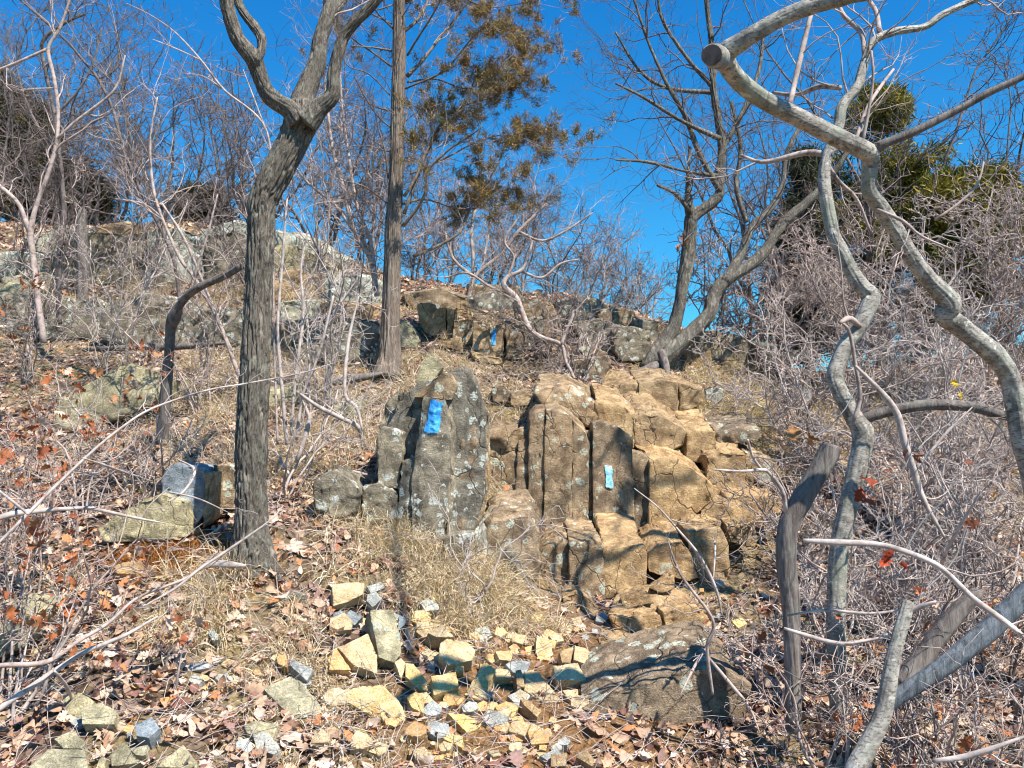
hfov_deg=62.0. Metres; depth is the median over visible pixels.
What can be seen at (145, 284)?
bare shrub
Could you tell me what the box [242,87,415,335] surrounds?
bare shrub
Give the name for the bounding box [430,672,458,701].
stone
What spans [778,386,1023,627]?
thicket shrub
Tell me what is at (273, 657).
stone chip
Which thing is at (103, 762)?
stone
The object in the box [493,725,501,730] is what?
stone chip
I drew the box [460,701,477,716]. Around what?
stone
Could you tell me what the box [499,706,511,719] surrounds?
stone
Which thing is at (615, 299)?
crest bush
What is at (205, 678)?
stone chip
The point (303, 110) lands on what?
oak tree
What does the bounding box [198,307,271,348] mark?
boulder
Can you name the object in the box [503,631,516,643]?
stone chip
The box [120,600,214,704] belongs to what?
oak sapling
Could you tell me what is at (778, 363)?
thicket shrub
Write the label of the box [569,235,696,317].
crest bush
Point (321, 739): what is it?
stone
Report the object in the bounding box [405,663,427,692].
stone
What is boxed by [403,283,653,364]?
outcrop
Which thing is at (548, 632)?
stone
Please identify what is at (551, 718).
stone chip
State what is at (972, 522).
thicket shrub
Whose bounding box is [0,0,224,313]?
bare tree
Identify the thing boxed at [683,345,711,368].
boulder
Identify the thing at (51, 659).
fallen branch
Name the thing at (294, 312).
crest ledge
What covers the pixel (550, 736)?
stone chip
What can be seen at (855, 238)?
thicket shrub
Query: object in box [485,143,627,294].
crest bush
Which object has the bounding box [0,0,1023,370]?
sky
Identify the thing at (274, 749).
stone
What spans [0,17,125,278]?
bare shrub
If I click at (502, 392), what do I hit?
boulder
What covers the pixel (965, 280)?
thicket shrub
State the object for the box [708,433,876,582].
thicket shrub
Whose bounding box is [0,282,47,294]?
boulder
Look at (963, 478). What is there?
thicket shrub
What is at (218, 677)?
stone chip
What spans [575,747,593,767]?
stone
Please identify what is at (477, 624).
stone chip
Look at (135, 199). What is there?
bare shrub
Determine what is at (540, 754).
stone chip
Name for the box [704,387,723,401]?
boulder
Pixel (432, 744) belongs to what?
stone chip
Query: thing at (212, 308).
bare tree
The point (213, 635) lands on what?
stone
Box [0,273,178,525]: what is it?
oak sapling
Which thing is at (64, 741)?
stone
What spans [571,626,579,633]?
stone chip
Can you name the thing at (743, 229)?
bare tree
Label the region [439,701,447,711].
stone chip
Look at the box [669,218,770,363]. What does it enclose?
thicket shrub
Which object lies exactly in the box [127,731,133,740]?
stone chip
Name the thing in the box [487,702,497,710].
stone chip
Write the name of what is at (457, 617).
stone
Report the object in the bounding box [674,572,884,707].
thicket shrub
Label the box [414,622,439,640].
stone
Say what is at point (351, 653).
stone
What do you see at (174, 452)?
bare shrub
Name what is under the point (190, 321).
boulder
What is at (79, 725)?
stone chip
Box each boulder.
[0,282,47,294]
[0,293,106,340]
[0,591,69,657]
[42,251,76,288]
[53,363,192,433]
[96,292,207,344]
[98,493,203,542]
[161,462,234,527]
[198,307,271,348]
[274,245,340,274]
[308,313,359,330]
[313,466,368,519]
[317,319,379,363]
[400,320,420,348]
[492,385,509,402]
[510,389,533,405]
[570,346,610,379]
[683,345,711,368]
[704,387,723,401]
[710,335,774,367]
[784,389,812,410]
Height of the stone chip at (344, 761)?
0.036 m
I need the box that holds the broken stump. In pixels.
[75,207,88,299]
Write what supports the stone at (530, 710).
on the ground at (544, 669)
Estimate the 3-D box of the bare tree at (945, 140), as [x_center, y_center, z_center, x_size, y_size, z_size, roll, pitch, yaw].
[3.685,-2.347,10.181,2.108,4.694,4.240,3,-5,-41]
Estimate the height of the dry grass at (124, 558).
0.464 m
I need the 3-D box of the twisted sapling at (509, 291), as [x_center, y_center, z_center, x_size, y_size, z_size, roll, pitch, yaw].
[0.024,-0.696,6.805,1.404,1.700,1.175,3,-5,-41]
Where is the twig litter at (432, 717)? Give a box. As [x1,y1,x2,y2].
[0,273,1023,767]
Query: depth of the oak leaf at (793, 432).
3.21 m
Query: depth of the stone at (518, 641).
4.06 m
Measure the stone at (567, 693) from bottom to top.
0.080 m
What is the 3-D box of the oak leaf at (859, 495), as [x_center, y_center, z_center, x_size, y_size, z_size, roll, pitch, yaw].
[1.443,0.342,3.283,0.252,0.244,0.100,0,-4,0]
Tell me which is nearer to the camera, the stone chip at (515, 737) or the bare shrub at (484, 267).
the stone chip at (515, 737)
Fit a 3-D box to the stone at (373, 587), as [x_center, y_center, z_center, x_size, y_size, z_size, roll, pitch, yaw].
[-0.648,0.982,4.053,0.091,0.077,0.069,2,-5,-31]
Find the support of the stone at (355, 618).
on the ground at (544, 669)
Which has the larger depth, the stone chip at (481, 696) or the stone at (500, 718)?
the stone chip at (481, 696)
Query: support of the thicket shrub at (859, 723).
on the ground at (544, 669)
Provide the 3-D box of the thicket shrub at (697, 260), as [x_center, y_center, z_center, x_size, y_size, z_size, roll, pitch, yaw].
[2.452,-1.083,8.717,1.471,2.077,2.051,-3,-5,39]
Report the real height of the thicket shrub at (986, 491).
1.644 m
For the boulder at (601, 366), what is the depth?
7.01 m
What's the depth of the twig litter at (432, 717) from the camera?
3.71 m
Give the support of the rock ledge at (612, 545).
on the ground at (544, 669)
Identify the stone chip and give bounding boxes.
[30,648,41,655]
[46,683,56,690]
[71,717,83,729]
[106,689,116,697]
[123,725,134,734]
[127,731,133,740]
[130,682,141,689]
[200,674,209,683]
[215,673,229,683]
[220,659,233,668]
[252,668,261,677]
[271,655,277,663]
[339,757,347,765]
[383,718,398,728]
[399,736,405,743]
[408,749,412,759]
[430,741,435,748]
[430,750,444,762]
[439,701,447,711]
[443,753,451,760]
[467,632,480,642]
[472,621,483,629]
[477,691,492,699]
[477,700,488,713]
[483,654,495,664]
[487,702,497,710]
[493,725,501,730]
[498,722,509,734]
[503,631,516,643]
[508,644,519,649]
[509,648,518,655]
[510,734,522,740]
[511,716,523,722]
[522,745,528,757]
[536,752,544,760]
[537,650,550,661]
[538,745,546,752]
[545,729,552,739]
[548,717,556,724]
[550,743,562,753]
[571,616,581,623]
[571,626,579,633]
[581,634,588,640]
[591,629,597,635]
[699,588,703,594]
[711,580,724,588]
[713,612,720,621]
[730,618,746,628]
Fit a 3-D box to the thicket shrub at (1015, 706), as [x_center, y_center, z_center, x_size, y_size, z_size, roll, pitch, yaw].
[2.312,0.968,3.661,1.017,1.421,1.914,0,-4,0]
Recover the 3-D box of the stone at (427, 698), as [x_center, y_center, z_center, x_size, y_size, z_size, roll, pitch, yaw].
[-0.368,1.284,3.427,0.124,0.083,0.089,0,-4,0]
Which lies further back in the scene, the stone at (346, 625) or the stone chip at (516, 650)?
the stone chip at (516, 650)
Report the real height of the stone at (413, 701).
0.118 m
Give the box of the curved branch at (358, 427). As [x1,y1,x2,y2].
[296,296,377,479]
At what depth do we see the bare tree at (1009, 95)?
11.19 m
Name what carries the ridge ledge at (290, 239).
on the ground at (544, 669)
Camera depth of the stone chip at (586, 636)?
4.34 m
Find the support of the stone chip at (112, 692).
on the ground at (544, 669)
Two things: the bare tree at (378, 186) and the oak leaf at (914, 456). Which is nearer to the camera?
the oak leaf at (914, 456)
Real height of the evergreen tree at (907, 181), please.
4.719 m
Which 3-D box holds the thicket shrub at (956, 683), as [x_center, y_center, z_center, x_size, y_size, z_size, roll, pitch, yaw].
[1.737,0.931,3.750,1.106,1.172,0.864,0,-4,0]
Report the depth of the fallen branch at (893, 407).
3.38 m
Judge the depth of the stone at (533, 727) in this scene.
3.23 m
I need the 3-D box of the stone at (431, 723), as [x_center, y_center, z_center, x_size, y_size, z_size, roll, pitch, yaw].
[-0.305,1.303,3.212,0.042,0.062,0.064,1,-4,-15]
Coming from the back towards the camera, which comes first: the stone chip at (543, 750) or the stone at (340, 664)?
the stone at (340, 664)
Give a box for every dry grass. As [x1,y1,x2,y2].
[0,305,574,546]
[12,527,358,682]
[64,215,382,317]
[194,599,507,767]
[267,458,592,669]
[400,284,637,391]
[601,324,967,491]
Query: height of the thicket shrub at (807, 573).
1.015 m
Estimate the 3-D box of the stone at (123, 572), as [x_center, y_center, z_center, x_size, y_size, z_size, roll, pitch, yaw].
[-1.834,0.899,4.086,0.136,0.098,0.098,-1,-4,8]
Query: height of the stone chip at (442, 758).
0.050 m
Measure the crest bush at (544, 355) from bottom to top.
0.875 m
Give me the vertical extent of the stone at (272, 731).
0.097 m
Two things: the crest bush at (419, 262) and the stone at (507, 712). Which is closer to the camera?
the stone at (507, 712)
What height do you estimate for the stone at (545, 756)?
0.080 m
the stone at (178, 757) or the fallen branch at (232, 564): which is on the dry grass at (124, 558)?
the fallen branch at (232, 564)
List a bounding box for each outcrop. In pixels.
[63,228,246,287]
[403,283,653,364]
[600,368,705,411]
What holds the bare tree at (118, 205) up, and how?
on the ground at (544, 669)
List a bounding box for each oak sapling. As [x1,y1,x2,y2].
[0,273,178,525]
[0,357,159,599]
[0,468,175,720]
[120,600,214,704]
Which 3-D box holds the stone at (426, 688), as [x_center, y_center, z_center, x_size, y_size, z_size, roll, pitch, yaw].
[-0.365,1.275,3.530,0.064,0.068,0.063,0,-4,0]
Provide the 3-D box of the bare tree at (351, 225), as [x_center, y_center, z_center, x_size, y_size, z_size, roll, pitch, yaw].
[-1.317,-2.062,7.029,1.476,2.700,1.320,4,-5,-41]
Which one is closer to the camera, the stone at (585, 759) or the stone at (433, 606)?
the stone at (585, 759)
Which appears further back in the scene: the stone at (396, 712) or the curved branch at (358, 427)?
the curved branch at (358, 427)
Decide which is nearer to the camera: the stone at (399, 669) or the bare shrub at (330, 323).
the stone at (399, 669)
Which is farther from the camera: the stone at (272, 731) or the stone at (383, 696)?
the stone at (383, 696)
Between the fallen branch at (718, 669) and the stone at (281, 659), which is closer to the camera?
the fallen branch at (718, 669)
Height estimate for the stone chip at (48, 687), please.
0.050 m
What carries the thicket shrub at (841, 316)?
on the ground at (544, 669)
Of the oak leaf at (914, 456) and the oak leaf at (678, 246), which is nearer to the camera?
the oak leaf at (914, 456)
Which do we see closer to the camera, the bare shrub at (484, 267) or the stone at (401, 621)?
the stone at (401, 621)
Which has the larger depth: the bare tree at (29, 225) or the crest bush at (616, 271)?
the crest bush at (616, 271)
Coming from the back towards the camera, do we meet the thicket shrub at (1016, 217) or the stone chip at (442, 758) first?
the thicket shrub at (1016, 217)
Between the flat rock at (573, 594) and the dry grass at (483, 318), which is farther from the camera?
the dry grass at (483, 318)
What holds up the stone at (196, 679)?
on the ground at (544, 669)
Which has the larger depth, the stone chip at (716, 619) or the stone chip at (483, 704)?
the stone chip at (716, 619)
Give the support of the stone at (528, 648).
on the ground at (544, 669)
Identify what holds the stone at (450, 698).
on the ground at (544, 669)
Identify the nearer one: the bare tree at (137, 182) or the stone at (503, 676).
the stone at (503, 676)
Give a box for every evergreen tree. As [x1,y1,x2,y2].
[0,62,82,224]
[22,153,143,225]
[161,177,241,225]
[753,140,861,370]
[796,75,963,365]
[845,151,1023,353]
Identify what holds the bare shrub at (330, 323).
on the ground at (544, 669)
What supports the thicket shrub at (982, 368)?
on the ground at (544, 669)
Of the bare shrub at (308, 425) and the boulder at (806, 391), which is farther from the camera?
the boulder at (806, 391)
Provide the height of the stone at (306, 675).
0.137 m
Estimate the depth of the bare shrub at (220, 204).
9.00 m
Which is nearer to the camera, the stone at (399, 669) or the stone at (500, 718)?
the stone at (500, 718)
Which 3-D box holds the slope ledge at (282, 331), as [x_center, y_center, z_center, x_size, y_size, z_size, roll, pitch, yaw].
[-1.585,-0.206,7.031,0.854,1.057,2.378,1,-4,-12]
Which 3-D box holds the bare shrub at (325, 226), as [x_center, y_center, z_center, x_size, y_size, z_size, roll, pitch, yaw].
[-1.724,-2.372,9.200,2.770,2.744,1.448,-2,-4,27]
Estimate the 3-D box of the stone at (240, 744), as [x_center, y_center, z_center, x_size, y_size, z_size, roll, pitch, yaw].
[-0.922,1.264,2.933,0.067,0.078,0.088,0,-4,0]
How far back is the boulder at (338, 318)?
7.76 m
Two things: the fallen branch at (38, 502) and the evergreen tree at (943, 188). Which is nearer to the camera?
the fallen branch at (38, 502)
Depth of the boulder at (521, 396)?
6.23 m
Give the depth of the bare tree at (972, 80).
10.29 m
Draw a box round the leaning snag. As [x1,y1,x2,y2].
[156,264,242,444]
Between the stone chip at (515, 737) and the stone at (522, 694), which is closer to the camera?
the stone chip at (515, 737)
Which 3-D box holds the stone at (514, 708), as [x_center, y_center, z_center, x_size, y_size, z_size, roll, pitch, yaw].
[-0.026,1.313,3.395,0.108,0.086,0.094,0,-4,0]
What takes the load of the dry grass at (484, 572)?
on the ground at (544, 669)
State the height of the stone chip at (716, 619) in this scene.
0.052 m
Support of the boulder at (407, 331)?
on the ground at (544, 669)
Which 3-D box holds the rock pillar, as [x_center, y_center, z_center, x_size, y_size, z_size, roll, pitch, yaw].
[-0.474,0.388,4.902,0.707,1.099,0.806,0,-4,0]
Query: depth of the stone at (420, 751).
3.02 m
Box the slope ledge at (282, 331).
[269,317,368,417]
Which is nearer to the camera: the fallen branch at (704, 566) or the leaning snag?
the fallen branch at (704, 566)
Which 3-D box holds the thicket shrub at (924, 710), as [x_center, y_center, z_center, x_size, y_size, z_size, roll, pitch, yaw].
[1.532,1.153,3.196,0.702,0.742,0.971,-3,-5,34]
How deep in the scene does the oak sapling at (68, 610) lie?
3.25 m
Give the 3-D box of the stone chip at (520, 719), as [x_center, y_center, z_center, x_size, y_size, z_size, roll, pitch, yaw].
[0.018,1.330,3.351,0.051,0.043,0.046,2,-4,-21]
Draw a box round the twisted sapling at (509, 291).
[412,208,622,376]
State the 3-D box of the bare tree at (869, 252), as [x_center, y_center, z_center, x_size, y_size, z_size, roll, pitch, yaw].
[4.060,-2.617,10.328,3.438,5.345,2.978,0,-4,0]
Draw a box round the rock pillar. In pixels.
[361,354,491,556]
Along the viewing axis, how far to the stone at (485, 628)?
4.01 m
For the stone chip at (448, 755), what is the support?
on the ground at (544, 669)
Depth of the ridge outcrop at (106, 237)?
9.76 m
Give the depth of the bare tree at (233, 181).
12.53 m
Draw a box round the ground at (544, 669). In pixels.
[0,225,1023,767]
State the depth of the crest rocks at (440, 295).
8.76 m
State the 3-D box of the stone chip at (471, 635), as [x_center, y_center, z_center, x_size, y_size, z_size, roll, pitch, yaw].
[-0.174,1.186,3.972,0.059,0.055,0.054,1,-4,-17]
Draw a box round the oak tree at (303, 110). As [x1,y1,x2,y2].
[201,0,432,588]
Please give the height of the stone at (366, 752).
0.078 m
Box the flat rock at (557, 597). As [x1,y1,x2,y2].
[548,590,561,601]
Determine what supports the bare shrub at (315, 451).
on the ground at (544, 669)
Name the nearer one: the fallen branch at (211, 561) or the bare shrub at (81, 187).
the fallen branch at (211, 561)
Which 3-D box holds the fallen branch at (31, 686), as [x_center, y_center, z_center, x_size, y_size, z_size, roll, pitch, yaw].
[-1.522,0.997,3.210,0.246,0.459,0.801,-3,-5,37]
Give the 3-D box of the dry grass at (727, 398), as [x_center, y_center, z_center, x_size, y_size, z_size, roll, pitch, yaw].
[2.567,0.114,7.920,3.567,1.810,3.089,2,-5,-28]
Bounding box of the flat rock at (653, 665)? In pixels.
[579,620,751,726]
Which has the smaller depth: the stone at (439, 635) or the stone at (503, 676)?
the stone at (503, 676)
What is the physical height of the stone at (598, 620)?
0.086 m
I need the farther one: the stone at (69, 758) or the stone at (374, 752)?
the stone at (374, 752)
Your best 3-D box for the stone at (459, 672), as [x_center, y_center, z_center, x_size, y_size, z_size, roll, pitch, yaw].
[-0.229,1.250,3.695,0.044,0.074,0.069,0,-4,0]
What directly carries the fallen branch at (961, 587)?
on the ground at (544, 669)
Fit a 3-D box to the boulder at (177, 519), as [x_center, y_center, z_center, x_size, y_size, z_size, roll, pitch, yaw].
[-1.887,0.701,4.522,0.476,0.268,0.334,0,-4,0]
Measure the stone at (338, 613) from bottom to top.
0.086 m
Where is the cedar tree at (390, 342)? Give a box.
[292,0,616,377]
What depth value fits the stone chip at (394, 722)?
3.23 m
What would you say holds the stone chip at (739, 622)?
on the ground at (544, 669)
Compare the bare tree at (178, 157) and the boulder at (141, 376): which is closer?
the boulder at (141, 376)
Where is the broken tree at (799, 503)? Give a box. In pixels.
[712,439,841,733]
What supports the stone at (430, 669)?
on the ground at (544, 669)
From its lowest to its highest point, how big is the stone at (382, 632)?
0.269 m
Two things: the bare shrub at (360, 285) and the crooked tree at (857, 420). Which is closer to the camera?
the crooked tree at (857, 420)
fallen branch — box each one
[0,356,332,542]
[0,425,256,522]
[0,537,235,667]
[0,585,191,710]
[82,341,231,351]
[143,505,288,606]
[204,560,245,568]
[324,371,384,385]
[625,523,812,767]
[634,488,774,635]
[784,538,949,646]
[803,440,1023,638]
[854,365,1003,542]
[932,735,1023,767]
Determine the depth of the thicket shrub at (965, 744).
2.68 m
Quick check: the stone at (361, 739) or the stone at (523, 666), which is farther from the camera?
the stone at (523, 666)
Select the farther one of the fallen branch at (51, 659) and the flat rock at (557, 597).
the flat rock at (557, 597)
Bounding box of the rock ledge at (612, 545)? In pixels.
[471,489,730,599]
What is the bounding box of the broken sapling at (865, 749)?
[844,599,935,767]
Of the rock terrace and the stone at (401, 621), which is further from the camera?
the rock terrace
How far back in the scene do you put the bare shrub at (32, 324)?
7.27 m
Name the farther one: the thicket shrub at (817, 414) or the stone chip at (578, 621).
the thicket shrub at (817, 414)
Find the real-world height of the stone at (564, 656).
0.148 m
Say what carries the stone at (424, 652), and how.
on the ground at (544, 669)
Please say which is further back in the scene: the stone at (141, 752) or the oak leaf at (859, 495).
the oak leaf at (859, 495)
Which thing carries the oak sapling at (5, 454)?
on the ground at (544, 669)
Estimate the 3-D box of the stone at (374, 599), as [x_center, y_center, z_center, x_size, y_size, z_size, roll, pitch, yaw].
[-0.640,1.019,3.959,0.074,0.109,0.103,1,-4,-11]
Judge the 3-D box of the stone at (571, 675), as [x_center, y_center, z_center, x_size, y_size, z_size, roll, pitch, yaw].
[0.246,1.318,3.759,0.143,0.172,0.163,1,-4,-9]
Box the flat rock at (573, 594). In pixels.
[561,584,597,614]
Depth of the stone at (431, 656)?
3.77 m
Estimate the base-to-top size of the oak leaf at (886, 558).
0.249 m
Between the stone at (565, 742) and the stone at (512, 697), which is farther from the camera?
the stone at (512, 697)
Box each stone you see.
[29,749,89,767]
[54,730,89,756]
[63,693,95,717]
[81,703,120,733]
[96,754,110,767]
[110,743,142,767]
[115,562,144,578]
[129,745,151,763]
[135,717,162,748]
[156,745,201,767]
[159,697,171,707]
[184,663,211,672]
[189,673,205,688]
[207,629,223,644]
[236,738,252,756]
[244,721,279,742]
[253,732,281,760]
[263,676,323,719]
[277,654,287,672]
[287,589,309,603]
[288,660,313,683]
[312,732,331,751]
[320,687,351,707]
[328,649,350,676]
[329,613,352,634]
[331,582,364,609]
[332,610,342,616]
[337,634,377,677]
[344,685,406,721]
[346,610,362,630]
[349,730,374,756]
[354,742,368,755]
[365,610,400,668]
[366,582,384,593]
[366,592,381,610]
[368,742,387,761]
[385,707,401,718]
[393,659,405,683]
[397,616,406,631]
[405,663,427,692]
[405,721,427,743]
[406,692,423,717]
[406,692,432,707]
[410,610,431,624]
[412,747,432,763]
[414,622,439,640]
[418,599,438,615]
[419,648,431,660]
[420,684,430,694]
[420,700,441,719]
[423,625,454,648]
[426,661,436,672]
[427,651,438,668]
[427,721,435,730]
[427,722,449,741]
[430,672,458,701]
[438,639,474,672]
[438,741,452,754]
[440,735,464,754]
[443,692,465,710]
[446,611,463,624]
[446,713,480,735]
[455,666,464,676]
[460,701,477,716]
[465,661,495,699]
[473,626,492,642]
[484,710,507,727]
[487,749,500,760]
[493,627,506,639]
[494,651,512,665]
[494,701,518,717]
[495,669,511,684]
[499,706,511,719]
[503,660,530,680]
[506,689,531,701]
[508,721,530,739]
[508,742,522,755]
[509,634,525,648]
[512,670,524,692]
[516,691,526,698]
[518,699,541,723]
[523,671,560,703]
[524,646,531,656]
[524,724,546,742]
[526,730,548,750]
[528,613,542,626]
[534,635,552,661]
[539,748,560,764]
[540,629,558,648]
[548,633,563,648]
[549,640,556,651]
[550,753,566,767]
[551,663,585,689]
[557,646,573,664]
[557,736,569,751]
[561,689,577,703]
[569,695,588,710]
[572,645,589,668]
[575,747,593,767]
[594,612,608,625]
[622,628,636,631]
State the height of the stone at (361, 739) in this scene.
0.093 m
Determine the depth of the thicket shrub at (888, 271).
8.15 m
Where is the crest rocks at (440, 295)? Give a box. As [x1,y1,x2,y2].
[402,286,807,367]
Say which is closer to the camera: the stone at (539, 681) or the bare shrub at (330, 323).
the stone at (539, 681)
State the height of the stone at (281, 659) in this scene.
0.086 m
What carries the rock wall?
on the ground at (544, 669)
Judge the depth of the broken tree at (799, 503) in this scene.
3.23 m
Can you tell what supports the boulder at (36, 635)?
on the ground at (544, 669)
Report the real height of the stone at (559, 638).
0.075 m
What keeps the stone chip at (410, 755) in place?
on the ground at (544, 669)
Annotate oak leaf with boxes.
[675,217,704,252]
[784,387,856,446]
[853,441,915,504]
[878,489,958,569]
[903,409,959,462]
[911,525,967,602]
[950,312,968,401]
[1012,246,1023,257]
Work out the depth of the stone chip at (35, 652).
3.57 m
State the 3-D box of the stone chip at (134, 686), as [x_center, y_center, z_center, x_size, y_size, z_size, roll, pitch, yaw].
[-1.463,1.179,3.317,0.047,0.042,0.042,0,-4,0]
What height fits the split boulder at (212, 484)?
0.362 m
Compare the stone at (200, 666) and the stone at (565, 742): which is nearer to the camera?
the stone at (565, 742)
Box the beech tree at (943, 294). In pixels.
[701,0,1023,493]
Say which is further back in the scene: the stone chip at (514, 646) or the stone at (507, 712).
the stone chip at (514, 646)
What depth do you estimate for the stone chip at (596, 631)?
4.45 m
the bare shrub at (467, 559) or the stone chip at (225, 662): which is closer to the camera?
the stone chip at (225, 662)
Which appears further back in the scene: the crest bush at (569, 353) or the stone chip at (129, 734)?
the crest bush at (569, 353)
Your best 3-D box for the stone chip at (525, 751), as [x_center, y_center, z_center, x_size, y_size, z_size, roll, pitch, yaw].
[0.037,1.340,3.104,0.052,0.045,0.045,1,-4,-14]
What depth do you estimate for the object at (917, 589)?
2.68 m
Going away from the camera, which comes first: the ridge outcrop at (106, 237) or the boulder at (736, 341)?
the boulder at (736, 341)
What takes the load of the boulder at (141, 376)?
on the ground at (544, 669)
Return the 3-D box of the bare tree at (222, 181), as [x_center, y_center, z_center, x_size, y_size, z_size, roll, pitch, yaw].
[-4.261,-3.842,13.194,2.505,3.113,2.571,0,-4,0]
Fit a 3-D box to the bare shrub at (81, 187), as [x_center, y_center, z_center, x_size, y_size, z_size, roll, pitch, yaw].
[-4.480,-2.384,9.328,1.827,2.852,2.870,3,-5,-34]
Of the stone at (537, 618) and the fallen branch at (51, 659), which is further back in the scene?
the stone at (537, 618)
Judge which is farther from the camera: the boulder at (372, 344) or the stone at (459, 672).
the boulder at (372, 344)
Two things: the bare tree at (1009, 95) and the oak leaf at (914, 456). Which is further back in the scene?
the bare tree at (1009, 95)
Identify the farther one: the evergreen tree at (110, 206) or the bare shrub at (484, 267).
the evergreen tree at (110, 206)
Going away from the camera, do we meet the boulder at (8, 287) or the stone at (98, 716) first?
the stone at (98, 716)
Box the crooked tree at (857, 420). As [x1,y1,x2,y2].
[653,0,1023,727]
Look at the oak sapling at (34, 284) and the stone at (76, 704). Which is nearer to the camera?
the stone at (76, 704)
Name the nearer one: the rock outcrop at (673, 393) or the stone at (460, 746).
the stone at (460, 746)
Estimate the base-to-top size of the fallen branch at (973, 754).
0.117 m
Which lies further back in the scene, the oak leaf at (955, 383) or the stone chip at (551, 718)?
the stone chip at (551, 718)
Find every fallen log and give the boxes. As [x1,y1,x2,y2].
[874,580,1023,709]
[899,588,982,684]
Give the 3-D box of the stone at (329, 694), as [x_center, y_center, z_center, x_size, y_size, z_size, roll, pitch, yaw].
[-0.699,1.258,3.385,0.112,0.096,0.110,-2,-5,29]
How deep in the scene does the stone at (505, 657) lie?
3.79 m
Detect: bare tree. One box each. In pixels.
[0,0,144,223]
[0,0,148,324]
[0,0,164,342]
[0,0,176,224]
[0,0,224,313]
[21,0,236,225]
[24,13,278,379]
[68,3,261,222]
[126,0,278,444]
[161,1,474,246]
[163,33,368,222]
[175,21,311,232]
[241,0,408,296]
[269,22,470,267]
[441,130,547,283]
[613,30,854,343]
[648,18,992,365]
[713,0,1003,366]
[755,0,1023,358]
[912,29,1023,338]
[948,22,1023,345]
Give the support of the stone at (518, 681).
on the ground at (544, 669)
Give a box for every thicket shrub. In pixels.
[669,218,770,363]
[670,197,845,375]
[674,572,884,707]
[683,283,1022,542]
[688,256,880,458]
[689,441,1023,718]
[698,558,1020,767]
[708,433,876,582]
[711,252,934,497]
[714,382,1023,653]
[717,581,978,767]
[732,214,959,390]
[743,477,946,647]
[753,180,1023,398]
[754,230,1023,550]
[757,248,1023,571]
[769,147,1023,400]
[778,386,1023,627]
[789,416,1023,653]
[791,208,974,398]
[796,461,1023,735]
[799,593,1023,767]
[808,629,1023,767]
[811,139,1023,405]
[857,473,1023,724]
[918,190,1023,370]
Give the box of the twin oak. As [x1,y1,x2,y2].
[542,0,916,383]
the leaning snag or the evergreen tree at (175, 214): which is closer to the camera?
the leaning snag
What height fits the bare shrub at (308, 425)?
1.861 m
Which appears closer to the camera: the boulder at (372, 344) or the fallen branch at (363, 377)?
the fallen branch at (363, 377)
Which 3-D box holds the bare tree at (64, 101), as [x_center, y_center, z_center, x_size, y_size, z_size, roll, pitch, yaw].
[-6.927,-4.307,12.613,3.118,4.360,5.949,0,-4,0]
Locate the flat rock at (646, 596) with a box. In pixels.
[597,573,711,643]
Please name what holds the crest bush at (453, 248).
on the ground at (544, 669)
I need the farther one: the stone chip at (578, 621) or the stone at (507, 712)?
the stone chip at (578, 621)
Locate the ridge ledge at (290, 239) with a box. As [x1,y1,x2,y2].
[0,220,358,290]
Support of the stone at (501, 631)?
on the ground at (544, 669)
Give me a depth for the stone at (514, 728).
3.25 m
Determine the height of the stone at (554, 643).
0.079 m
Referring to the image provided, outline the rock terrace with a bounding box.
[623,391,781,547]
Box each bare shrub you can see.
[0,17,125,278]
[0,110,189,374]
[0,153,190,384]
[0,399,137,544]
[0,433,170,711]
[9,327,211,500]
[11,57,205,295]
[62,63,201,291]
[75,189,272,418]
[78,61,293,293]
[211,329,401,508]
[212,171,339,463]
[233,137,400,418]
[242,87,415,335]
[251,53,473,274]
[401,144,639,295]
[405,461,567,622]
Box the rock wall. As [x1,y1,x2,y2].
[490,372,734,532]
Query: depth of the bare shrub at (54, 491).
4.52 m
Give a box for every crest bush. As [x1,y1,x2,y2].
[327,122,483,280]
[373,152,511,284]
[438,163,589,286]
[457,265,618,368]
[458,151,575,292]
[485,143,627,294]
[508,228,638,382]
[537,206,658,302]
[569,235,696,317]
[585,225,677,320]
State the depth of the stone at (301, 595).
3.89 m
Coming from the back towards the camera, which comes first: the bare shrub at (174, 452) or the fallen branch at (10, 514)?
the bare shrub at (174, 452)
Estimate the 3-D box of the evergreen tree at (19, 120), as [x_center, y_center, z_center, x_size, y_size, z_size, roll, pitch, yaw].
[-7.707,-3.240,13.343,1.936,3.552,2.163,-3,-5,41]
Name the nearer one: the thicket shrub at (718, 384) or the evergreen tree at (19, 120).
the thicket shrub at (718, 384)
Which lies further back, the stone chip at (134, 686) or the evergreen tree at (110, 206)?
the evergreen tree at (110, 206)
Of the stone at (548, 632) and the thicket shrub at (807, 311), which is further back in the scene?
the thicket shrub at (807, 311)
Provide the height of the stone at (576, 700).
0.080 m
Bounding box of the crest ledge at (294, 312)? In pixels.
[274,269,382,321]
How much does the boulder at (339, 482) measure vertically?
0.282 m
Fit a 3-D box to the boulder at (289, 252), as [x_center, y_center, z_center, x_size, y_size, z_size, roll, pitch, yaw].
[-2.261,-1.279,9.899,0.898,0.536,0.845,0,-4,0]

